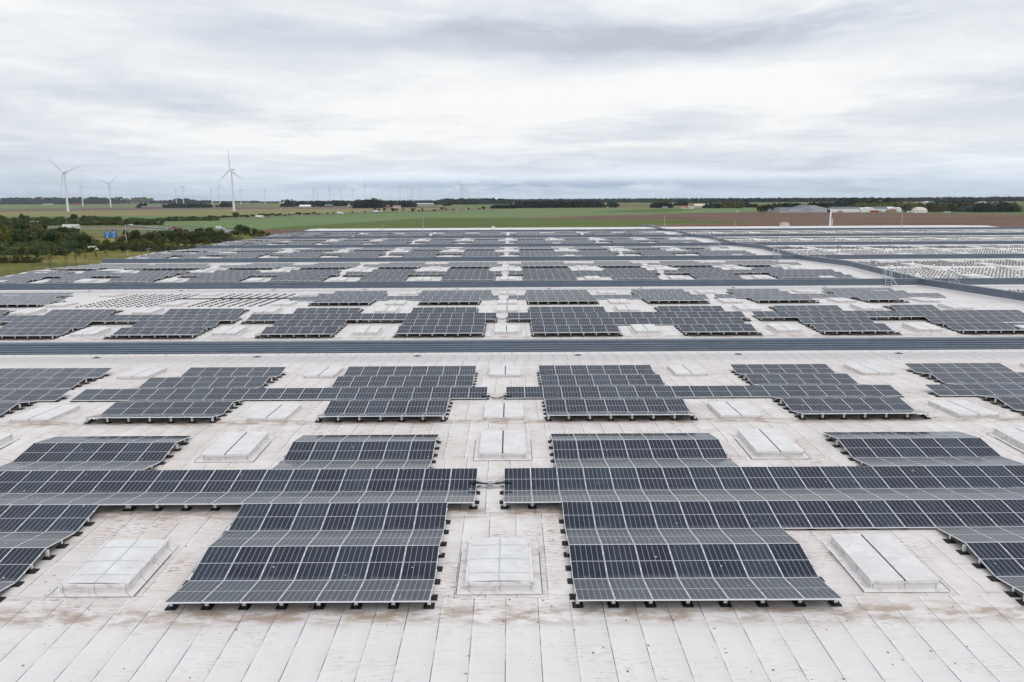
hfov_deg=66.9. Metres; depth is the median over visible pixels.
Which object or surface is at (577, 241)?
solar array
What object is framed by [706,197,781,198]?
woodland
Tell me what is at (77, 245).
shrub
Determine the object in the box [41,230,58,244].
tree
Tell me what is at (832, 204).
woodland
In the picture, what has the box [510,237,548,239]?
solar array
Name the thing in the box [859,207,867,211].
storage tent
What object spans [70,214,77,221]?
tree
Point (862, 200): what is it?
woodland
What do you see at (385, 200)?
woodland
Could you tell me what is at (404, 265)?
solar array
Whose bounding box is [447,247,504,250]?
solar array
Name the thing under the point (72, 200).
woodland
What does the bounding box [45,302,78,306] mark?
skylight
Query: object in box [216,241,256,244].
solar array
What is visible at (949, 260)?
skylight
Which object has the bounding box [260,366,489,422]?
solar array
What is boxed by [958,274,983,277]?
skylight
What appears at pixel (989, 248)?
skylight
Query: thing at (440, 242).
solar array
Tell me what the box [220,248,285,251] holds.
solar array
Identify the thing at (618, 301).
skylight
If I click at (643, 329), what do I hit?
skylight
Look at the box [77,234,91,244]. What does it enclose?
tree
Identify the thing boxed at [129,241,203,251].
scrub
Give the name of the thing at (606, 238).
solar array
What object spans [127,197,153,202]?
woodland
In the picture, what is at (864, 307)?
skylight
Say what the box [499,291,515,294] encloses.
skylight
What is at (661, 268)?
skylight
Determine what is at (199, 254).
solar array
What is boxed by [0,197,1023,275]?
ground
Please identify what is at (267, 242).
solar array
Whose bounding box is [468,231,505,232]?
solar array
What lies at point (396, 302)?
skylight
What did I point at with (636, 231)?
solar array
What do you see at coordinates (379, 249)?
solar array
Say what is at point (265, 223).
field
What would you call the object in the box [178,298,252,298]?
mounting rail
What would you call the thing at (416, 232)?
solar array
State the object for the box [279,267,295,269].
skylight
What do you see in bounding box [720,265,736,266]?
skylight
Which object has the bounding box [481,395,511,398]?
cable tray
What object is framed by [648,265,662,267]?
skylight
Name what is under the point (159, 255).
solar array
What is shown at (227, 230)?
slip road
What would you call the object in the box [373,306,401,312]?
skylight
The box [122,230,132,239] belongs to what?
tree
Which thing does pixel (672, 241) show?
solar array
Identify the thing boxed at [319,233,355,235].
solar array
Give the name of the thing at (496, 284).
parapet wall
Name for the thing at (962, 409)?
skylight
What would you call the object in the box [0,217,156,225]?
scrub
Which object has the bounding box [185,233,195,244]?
shrub
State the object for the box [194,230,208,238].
tree
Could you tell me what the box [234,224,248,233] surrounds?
tree
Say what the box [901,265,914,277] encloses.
stepover ladder
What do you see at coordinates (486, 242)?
solar array
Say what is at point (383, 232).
solar array
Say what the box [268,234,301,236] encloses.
solar array
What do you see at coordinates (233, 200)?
wind turbine
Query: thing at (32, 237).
tree
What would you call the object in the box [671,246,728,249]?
solar array
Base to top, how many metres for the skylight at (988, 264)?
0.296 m
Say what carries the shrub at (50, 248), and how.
on the ground
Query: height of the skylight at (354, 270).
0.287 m
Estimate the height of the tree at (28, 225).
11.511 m
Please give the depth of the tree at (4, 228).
479.69 m
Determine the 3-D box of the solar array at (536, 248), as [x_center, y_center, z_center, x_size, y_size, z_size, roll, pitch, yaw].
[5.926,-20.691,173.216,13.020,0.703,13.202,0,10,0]
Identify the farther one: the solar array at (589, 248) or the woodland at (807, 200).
the woodland at (807, 200)
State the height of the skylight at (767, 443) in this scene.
0.287 m
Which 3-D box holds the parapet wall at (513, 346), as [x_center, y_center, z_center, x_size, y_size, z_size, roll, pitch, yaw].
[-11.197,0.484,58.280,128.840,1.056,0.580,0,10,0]
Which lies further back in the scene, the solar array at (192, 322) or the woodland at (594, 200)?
the woodland at (594, 200)
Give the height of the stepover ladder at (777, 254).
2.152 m
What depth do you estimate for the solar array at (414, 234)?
243.98 m
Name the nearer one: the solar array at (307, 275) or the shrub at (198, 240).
the solar array at (307, 275)
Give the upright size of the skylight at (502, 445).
0.287 m
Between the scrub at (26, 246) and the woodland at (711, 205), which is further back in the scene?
the woodland at (711, 205)
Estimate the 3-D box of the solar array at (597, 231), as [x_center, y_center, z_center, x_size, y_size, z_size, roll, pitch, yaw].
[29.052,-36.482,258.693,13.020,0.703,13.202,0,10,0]
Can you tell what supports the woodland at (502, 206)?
on the ground
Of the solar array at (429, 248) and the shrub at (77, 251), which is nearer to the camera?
the solar array at (429, 248)
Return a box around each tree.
[0,225,11,233]
[0,229,15,245]
[8,228,23,242]
[10,229,30,242]
[11,219,27,230]
[19,231,37,244]
[24,222,42,230]
[26,225,49,243]
[32,220,48,228]
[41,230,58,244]
[46,248,52,267]
[52,226,68,232]
[53,231,66,241]
[63,231,79,243]
[68,226,79,232]
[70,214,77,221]
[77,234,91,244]
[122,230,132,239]
[128,229,141,241]
[144,230,160,239]
[158,230,171,237]
[168,231,182,237]
[186,231,196,237]
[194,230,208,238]
[218,232,232,237]
[229,229,239,234]
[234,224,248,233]
[241,226,251,234]
[249,228,257,235]
[255,230,264,236]
[761,205,768,211]
[766,203,774,209]
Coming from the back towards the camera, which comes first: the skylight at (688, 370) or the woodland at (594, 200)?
the woodland at (594, 200)
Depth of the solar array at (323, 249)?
169.84 m
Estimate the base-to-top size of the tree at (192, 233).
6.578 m
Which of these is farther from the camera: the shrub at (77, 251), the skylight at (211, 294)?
the shrub at (77, 251)
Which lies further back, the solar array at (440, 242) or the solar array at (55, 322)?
the solar array at (440, 242)
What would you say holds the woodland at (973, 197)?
on the ground
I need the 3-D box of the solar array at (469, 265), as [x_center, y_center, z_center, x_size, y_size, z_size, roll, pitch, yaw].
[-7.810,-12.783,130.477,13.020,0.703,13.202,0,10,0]
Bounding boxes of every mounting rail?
[175,298,291,299]
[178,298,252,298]
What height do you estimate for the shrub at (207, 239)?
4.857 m
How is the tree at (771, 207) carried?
on the ground
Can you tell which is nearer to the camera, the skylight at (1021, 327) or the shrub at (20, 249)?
the skylight at (1021, 327)
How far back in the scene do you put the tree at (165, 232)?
459.45 m
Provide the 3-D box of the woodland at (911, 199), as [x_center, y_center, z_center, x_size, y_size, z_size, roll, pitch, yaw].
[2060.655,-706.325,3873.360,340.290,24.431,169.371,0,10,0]
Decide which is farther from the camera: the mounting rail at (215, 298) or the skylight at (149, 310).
the mounting rail at (215, 298)
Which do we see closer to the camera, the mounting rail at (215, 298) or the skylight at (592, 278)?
the mounting rail at (215, 298)
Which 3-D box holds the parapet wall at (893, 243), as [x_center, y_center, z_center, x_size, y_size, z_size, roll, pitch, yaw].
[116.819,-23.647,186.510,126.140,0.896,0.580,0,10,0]
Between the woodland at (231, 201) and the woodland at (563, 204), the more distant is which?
the woodland at (231, 201)
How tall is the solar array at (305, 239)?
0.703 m
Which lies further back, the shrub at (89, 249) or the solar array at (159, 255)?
the shrub at (89, 249)
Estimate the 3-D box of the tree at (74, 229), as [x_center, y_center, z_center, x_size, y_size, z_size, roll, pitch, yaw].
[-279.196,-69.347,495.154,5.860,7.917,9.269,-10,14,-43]
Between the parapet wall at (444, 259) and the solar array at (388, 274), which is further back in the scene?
the parapet wall at (444, 259)
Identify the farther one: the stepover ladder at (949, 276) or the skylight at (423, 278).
the skylight at (423, 278)
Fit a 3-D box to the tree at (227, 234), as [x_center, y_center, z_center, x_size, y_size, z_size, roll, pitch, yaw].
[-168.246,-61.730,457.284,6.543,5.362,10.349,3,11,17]
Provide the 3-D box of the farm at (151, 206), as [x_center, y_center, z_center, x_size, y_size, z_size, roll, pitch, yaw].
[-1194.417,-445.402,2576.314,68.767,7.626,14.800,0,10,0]
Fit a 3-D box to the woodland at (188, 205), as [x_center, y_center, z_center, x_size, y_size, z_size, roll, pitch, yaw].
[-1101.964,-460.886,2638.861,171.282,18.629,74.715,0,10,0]
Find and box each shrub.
[16,247,25,253]
[45,246,55,254]
[60,249,71,253]
[68,242,81,248]
[73,249,83,255]
[84,247,95,252]
[98,244,109,252]
[102,238,110,244]
[117,236,125,244]
[119,246,126,250]
[152,236,166,244]
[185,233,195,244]
[195,237,204,243]
[200,236,210,244]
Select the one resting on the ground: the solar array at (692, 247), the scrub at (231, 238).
the scrub at (231, 238)
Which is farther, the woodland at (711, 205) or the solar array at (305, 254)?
the woodland at (711, 205)
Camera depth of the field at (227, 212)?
1607.20 m
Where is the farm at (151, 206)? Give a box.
[141,206,162,207]
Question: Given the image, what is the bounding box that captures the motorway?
[48,227,193,230]
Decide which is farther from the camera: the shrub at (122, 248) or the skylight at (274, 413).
the shrub at (122, 248)
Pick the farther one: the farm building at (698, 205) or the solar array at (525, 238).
the farm building at (698, 205)
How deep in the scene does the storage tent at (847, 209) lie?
1219.58 m
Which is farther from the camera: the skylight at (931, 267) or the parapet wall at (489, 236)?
the parapet wall at (489, 236)
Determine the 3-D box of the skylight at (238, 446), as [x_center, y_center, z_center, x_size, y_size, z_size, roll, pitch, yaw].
[-12.300,4.684,34.709,2.542,0.287,3.270,0,12,0]
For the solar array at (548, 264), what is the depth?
129.79 m
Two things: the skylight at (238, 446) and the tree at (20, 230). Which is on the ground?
the tree at (20, 230)
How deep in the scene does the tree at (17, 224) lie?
482.86 m
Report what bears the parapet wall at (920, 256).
on the warehouse at (946, 267)
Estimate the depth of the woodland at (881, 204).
1425.58 m
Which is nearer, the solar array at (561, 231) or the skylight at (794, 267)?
the skylight at (794, 267)
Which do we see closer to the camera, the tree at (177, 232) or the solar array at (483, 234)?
the solar array at (483, 234)
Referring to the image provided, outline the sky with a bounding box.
[0,0,1023,200]
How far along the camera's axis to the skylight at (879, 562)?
23.74 m
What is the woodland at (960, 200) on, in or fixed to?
on the ground
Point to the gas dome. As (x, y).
(921, 210)
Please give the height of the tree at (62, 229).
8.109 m
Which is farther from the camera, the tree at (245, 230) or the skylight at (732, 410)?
the tree at (245, 230)
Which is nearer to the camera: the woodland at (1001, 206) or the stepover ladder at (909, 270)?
the stepover ladder at (909, 270)
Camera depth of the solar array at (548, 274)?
113.25 m
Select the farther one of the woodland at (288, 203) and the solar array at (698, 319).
the woodland at (288, 203)
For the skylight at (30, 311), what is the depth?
76.99 m
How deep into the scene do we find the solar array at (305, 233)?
257.36 m
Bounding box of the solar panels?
[685,229,1023,291]
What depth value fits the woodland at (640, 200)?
4262.40 m
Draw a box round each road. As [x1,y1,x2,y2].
[130,225,234,232]
[217,209,480,218]
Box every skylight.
[0,433,19,448]
[8,405,80,422]
[9,308,49,314]
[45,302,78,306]
[48,538,179,596]
[68,327,113,336]
[73,279,97,282]
[98,293,126,296]
[112,270,133,272]
[116,367,167,379]
[130,307,165,314]
[158,301,188,306]
[159,278,181,281]
[190,270,209,272]
[194,431,274,461]
[198,292,223,296]
[205,267,223,269]
[208,326,249,336]
[244,278,264,281]
[246,404,301,421]
[250,307,283,314]
[268,269,285,271]
[271,301,297,305]
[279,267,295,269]
[299,292,320,295]
[303,366,343,378]
[330,277,347,280]
[346,269,361,271]
[350,326,385,335]
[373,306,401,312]
[384,300,406,304]
[399,291,418,294]
[415,277,431,280]
[424,268,438,270]
[456,536,542,594]
[473,430,531,460]
[483,402,523,420]
[489,365,520,376]
[491,325,521,334]
[494,305,519,312]
[498,300,516,304]
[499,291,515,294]
[501,276,514,279]
[502,268,514,271]
[578,267,592,270]
[585,276,600,279]
[597,290,615,293]
[607,299,629,303]
[612,305,640,311]
[628,324,662,333]
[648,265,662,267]
[654,267,669,270]
[667,364,707,375]
[668,275,685,279]
[694,290,716,293]
[707,401,761,418]
[717,298,742,302]
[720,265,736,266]
[729,304,761,311]
[730,267,747,269]
[732,429,810,458]
[751,275,771,278]
[763,323,803,333]
[774,264,792,266]
[787,266,806,268]
[791,289,816,292]
[818,276,835,278]
[821,534,949,591]
[826,298,856,302]
[844,363,894,374]
[848,303,882,310]
[871,260,889,261]
[898,322,946,332]
[901,263,921,265]
[908,297,940,301]
[919,266,941,268]
[925,248,941,249]
[928,400,999,417]
[934,303,973,309]
[938,259,957,261]
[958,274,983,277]
[973,262,995,265]
[982,247,999,249]
[986,427,1023,452]
[995,265,1019,268]
[1003,322,1023,331]
[1005,259,1023,261]
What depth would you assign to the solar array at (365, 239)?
215.09 m
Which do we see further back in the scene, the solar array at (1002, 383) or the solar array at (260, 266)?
the solar array at (260, 266)
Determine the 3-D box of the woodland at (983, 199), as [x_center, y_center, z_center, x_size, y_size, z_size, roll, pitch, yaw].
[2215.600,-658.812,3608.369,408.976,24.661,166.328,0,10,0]
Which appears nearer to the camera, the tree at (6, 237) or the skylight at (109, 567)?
the skylight at (109, 567)
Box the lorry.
[62,224,79,228]
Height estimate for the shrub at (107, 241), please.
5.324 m
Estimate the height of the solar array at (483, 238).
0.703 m
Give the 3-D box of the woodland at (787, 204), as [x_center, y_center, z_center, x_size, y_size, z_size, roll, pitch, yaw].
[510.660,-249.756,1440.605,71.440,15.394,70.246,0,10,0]
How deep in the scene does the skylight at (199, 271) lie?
119.03 m
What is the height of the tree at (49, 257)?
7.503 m
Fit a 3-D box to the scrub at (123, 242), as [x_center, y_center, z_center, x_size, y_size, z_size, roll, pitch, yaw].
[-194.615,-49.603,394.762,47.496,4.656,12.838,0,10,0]
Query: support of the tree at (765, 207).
on the ground
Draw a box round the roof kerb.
[8,228,324,275]
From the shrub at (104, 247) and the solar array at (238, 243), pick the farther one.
the shrub at (104, 247)
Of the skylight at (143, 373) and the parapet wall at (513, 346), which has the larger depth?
the parapet wall at (513, 346)
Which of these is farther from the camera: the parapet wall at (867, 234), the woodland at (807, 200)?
the woodland at (807, 200)
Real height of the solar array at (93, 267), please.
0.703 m
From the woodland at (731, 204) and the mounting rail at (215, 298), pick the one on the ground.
the woodland at (731, 204)
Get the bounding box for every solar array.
[0,271,76,282]
[0,292,74,307]
[0,309,124,339]
[0,310,15,314]
[0,368,111,417]
[0,436,191,601]
[39,271,118,282]
[47,264,147,270]
[69,367,285,423]
[101,270,190,282]
[102,308,249,338]
[120,263,212,270]
[123,434,480,609]
[126,252,189,258]
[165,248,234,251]
[177,270,262,281]
[178,252,219,257]
[215,252,273,257]
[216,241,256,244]
[217,263,293,269]
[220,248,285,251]
[236,239,280,241]
[240,308,362,337]
[251,241,280,244]
[257,269,340,281]
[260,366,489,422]
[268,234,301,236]
[270,251,328,257]
[280,239,329,240]
[280,241,321,244]
[282,232,323,233]
[288,262,360,269]
[289,291,387,305]
[291,248,344,251]
[298,234,321,236]
[318,232,359,233]
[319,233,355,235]
[321,240,367,244]
[327,251,386,256]
[335,238,377,240]
[342,269,416,280]
[350,247,395,250]
[355,233,392,235]
[357,307,497,336]
[363,232,398,233]
[363,262,426,268]
[366,240,412,243]
[382,238,417,240]
[384,290,499,304]
[388,251,441,256]
[391,233,429,235]
[399,232,433,233]
[400,247,447,250]
[415,240,455,243]
[415,269,502,280]
[426,238,459,239]
[426,262,502,268]
[431,233,465,235]
[436,232,467,232]
[441,250,504,256]
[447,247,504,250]
[456,240,505,243]
[460,238,505,239]
[466,233,505,235]
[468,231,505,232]
[500,433,876,607]
[503,365,732,420]
[506,306,649,336]
[507,290,621,304]
[508,250,572,255]
[508,268,595,279]
[509,239,558,243]
[509,247,565,250]
[509,261,584,267]
[510,231,547,232]
[510,232,550,234]
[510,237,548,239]
[547,231,576,232]
[550,232,580,234]
[557,237,589,239]
[558,239,595,242]
[566,246,609,249]
[571,250,618,255]
[579,231,617,232]
[583,232,624,234]
[585,261,642,267]
[593,268,661,279]
[599,239,647,242]
[601,237,638,239]
[613,246,670,249]
[618,231,655,232]
[621,289,710,303]
[622,249,686,255]
[624,232,667,234]
[639,237,685,238]
[641,306,762,335]
[647,239,701,242]
[647,261,724,266]
[663,267,753,278]
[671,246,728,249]
[685,249,755,254]
[713,289,830,302]
[723,260,800,266]
[726,364,930,419]
[748,267,859,278]
[751,305,901,334]
[819,431,1023,605]
[821,288,946,302]
[884,305,1023,333]
[904,363,1023,415]
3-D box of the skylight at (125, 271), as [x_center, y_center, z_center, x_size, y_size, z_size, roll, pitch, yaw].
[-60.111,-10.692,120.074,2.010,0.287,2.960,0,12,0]
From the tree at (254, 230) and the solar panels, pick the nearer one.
the solar panels
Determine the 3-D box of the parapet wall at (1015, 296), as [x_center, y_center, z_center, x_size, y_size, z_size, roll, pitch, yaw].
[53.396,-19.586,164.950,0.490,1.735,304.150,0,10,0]
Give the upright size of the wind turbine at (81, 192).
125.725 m
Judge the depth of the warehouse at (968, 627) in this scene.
23.84 m
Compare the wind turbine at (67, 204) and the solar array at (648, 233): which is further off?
the wind turbine at (67, 204)
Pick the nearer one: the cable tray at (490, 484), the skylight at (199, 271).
the cable tray at (490, 484)
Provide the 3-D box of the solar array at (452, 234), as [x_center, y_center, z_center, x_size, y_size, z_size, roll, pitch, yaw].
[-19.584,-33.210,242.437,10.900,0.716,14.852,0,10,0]
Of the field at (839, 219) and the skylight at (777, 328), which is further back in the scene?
the field at (839, 219)
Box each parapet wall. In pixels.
[0,278,919,290]
[0,336,1023,356]
[103,255,797,263]
[196,242,731,248]
[255,234,690,238]
[295,229,661,232]
[642,224,1023,302]
[678,227,1023,230]
[700,233,1023,236]
[740,241,1023,245]
[807,254,1023,259]
[924,278,1023,285]
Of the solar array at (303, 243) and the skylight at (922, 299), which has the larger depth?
the solar array at (303, 243)
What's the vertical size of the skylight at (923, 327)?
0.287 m
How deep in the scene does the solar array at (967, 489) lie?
29.72 m
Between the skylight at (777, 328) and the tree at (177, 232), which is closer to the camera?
the skylight at (777, 328)
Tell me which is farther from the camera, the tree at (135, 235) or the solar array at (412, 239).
the tree at (135, 235)
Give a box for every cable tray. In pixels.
[468,481,511,488]
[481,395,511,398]
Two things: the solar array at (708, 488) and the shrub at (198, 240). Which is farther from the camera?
the shrub at (198, 240)
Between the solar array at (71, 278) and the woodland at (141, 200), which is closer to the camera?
the solar array at (71, 278)
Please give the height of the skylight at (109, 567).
0.293 m
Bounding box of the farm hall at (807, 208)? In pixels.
[768,205,829,212]
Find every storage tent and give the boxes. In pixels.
[829,207,859,211]
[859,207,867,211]
[873,207,887,211]
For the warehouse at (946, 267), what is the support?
on the ground
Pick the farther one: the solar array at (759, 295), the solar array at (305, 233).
the solar array at (305, 233)
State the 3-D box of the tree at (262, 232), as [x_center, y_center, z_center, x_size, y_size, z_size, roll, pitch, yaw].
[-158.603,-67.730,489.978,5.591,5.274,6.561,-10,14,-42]
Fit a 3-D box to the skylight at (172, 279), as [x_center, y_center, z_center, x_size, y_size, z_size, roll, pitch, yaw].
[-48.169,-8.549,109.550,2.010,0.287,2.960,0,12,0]
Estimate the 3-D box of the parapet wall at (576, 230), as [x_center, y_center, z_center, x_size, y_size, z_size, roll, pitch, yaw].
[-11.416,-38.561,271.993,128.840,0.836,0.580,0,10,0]
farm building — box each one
[417,203,433,205]
[694,204,704,207]
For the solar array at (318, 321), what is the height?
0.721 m
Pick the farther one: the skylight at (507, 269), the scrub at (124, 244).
the scrub at (124, 244)
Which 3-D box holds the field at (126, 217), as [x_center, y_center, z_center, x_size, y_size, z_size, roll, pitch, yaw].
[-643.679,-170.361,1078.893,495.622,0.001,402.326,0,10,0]
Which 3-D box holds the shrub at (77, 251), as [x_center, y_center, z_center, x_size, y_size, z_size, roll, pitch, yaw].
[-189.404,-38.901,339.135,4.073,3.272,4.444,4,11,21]
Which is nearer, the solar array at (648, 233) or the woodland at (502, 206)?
the solar array at (648, 233)
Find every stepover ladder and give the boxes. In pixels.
[773,248,781,259]
[883,269,898,286]
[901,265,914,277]
[946,269,960,283]
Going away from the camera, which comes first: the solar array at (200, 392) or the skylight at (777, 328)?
the solar array at (200, 392)
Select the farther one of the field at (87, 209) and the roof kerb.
the field at (87, 209)
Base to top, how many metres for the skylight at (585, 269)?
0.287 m
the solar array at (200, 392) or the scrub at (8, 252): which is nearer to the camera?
the solar array at (200, 392)
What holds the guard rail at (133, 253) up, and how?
on the roof kerb
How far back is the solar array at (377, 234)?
244.23 m
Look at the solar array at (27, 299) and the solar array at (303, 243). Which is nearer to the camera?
the solar array at (27, 299)
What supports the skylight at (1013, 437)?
on the warehouse at (968, 627)
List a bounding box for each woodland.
[0,197,130,203]
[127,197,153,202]
[135,203,147,207]
[149,200,171,203]
[161,203,212,207]
[166,198,195,203]
[192,200,211,203]
[212,201,248,202]
[215,202,232,206]
[280,199,296,206]
[294,200,305,205]
[294,200,434,202]
[302,200,327,206]
[304,199,431,201]
[327,199,350,205]
[349,199,385,207]
[382,200,395,206]
[394,201,416,206]
[433,198,514,204]
[490,204,517,208]
[510,200,605,207]
[512,199,617,202]
[514,198,583,199]
[584,198,660,199]
[614,199,692,202]
[649,202,673,207]
[650,199,669,204]
[651,198,726,198]
[673,201,688,205]
[696,199,712,202]
[700,198,780,202]
[702,203,721,207]
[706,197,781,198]
[719,201,744,207]
[745,204,757,207]
[773,203,804,206]
[775,198,847,201]
[807,202,830,206]
[821,202,855,207]
[833,197,899,204]
[846,201,920,209]
[869,197,944,199]
[889,197,948,201]
[893,202,983,211]
[920,196,1019,197]
[926,199,979,202]
[941,197,1023,201]
[945,199,958,203]
[951,201,1023,212]
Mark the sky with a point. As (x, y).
(504, 99)
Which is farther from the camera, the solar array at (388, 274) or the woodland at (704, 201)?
the woodland at (704, 201)
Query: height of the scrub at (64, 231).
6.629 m
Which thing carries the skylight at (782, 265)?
on the warehouse at (968, 627)
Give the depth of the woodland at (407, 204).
2425.88 m
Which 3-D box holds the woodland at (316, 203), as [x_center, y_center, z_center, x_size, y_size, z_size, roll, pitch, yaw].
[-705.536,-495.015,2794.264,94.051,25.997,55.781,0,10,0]
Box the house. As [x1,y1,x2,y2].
[688,204,693,208]
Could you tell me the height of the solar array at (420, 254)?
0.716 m
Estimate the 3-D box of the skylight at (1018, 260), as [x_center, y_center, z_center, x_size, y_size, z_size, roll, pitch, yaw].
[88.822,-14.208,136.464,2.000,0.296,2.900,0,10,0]
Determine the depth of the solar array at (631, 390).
44.07 m
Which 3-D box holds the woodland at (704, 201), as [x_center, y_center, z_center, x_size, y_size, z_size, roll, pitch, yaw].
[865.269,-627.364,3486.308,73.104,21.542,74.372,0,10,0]
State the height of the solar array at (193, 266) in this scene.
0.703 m
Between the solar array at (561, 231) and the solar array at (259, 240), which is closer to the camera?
the solar array at (259, 240)
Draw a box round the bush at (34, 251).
[29,247,39,256]
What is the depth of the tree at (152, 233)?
439.97 m
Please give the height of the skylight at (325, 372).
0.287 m
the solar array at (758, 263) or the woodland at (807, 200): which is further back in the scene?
the woodland at (807, 200)
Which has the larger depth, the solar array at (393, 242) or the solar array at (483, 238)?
the solar array at (483, 238)
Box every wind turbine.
[50,160,79,211]
[78,179,85,206]
[99,175,117,206]
[218,153,241,210]
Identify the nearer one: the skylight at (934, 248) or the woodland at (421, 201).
the skylight at (934, 248)
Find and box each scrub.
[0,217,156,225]
[0,239,100,249]
[0,249,69,255]
[0,255,45,262]
[3,231,94,242]
[50,241,145,249]
[88,239,176,247]
[115,233,229,242]
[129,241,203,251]
[155,217,219,220]
[179,235,243,241]
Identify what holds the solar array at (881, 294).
on the warehouse at (968, 627)
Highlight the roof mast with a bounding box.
[829,209,832,226]
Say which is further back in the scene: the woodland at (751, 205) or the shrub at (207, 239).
the woodland at (751, 205)
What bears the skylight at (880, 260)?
on the warehouse at (946, 267)
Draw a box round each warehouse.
[0,227,1023,681]
[661,225,1023,300]
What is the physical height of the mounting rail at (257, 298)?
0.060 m
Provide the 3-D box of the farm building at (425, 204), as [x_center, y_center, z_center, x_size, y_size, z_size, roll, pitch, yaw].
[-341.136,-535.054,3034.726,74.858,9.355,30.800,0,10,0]
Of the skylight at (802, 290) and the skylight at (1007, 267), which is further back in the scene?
the skylight at (1007, 267)
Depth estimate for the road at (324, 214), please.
1255.17 m
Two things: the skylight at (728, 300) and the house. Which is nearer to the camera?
the skylight at (728, 300)
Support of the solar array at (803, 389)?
on the warehouse at (968, 627)
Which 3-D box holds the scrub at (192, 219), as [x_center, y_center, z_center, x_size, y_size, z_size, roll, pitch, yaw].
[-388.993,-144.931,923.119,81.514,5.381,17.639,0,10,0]
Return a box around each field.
[0,205,136,208]
[0,207,449,211]
[0,208,440,215]
[5,215,248,220]
[163,208,756,229]
[252,229,308,237]
[263,218,751,230]
[520,212,1023,226]
[598,209,693,211]
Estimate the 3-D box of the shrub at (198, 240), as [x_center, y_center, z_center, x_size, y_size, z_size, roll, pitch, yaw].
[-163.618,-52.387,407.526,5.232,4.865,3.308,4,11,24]
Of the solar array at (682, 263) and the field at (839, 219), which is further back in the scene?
the field at (839, 219)
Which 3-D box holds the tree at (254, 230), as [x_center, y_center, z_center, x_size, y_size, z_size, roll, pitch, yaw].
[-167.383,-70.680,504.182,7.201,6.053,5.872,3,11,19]
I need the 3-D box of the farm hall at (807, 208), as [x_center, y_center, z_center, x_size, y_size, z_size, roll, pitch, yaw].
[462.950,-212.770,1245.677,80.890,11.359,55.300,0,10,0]
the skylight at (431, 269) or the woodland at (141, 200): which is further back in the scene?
the woodland at (141, 200)
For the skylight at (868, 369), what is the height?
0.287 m
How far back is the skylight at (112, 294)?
93.14 m
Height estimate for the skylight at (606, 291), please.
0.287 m
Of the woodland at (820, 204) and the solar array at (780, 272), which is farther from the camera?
the woodland at (820, 204)
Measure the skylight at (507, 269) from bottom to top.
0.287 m
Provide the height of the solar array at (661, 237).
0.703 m
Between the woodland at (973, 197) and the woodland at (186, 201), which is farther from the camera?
the woodland at (186, 201)
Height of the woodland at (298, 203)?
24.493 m
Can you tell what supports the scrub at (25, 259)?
on the ground
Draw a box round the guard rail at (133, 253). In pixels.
[0,226,315,276]
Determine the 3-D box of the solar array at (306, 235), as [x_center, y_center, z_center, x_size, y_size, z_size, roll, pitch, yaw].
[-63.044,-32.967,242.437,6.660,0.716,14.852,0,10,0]
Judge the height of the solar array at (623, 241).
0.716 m
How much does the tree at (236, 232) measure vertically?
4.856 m
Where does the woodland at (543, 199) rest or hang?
on the ground
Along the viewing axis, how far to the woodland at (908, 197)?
6123.76 m
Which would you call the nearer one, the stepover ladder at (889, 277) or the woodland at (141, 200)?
the stepover ladder at (889, 277)
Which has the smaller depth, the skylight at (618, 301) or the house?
the skylight at (618, 301)
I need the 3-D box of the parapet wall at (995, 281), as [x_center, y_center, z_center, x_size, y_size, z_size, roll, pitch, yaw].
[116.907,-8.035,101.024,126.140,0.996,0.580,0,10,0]
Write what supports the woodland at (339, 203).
on the ground
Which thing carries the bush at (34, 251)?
on the ground
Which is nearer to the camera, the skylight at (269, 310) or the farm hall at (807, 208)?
the skylight at (269, 310)
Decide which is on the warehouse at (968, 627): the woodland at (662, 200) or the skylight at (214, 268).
the skylight at (214, 268)
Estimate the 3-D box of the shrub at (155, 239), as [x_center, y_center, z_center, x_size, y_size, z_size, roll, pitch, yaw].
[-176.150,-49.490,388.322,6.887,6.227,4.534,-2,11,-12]
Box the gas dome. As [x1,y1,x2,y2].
[911,207,926,212]
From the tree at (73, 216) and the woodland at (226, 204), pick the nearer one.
the tree at (73, 216)
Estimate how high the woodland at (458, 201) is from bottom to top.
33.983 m
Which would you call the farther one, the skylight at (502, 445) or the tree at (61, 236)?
the tree at (61, 236)
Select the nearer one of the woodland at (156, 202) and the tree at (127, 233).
the tree at (127, 233)
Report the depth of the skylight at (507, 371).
50.39 m
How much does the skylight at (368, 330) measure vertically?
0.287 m
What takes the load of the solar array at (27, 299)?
on the warehouse at (968, 627)
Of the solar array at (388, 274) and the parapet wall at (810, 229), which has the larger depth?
the parapet wall at (810, 229)
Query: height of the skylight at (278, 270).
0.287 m
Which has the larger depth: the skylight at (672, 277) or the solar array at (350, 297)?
the skylight at (672, 277)
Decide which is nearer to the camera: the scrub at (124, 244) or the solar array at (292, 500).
the solar array at (292, 500)
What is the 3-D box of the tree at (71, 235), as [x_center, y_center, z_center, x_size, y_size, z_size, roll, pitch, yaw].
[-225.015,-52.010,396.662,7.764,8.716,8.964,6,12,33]
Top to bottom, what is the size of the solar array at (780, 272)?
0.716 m
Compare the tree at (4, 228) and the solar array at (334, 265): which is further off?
the tree at (4, 228)
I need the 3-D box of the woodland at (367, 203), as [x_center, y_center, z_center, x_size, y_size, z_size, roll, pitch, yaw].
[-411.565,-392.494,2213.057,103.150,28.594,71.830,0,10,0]
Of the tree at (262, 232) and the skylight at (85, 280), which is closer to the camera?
the skylight at (85, 280)
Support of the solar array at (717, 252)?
on the warehouse at (968, 627)
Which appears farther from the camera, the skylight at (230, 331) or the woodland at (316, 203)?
the woodland at (316, 203)
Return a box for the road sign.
[104,230,116,237]
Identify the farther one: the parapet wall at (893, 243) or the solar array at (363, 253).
the parapet wall at (893, 243)
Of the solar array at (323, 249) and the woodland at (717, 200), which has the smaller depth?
the solar array at (323, 249)
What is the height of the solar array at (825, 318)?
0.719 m
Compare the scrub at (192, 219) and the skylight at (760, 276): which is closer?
the skylight at (760, 276)

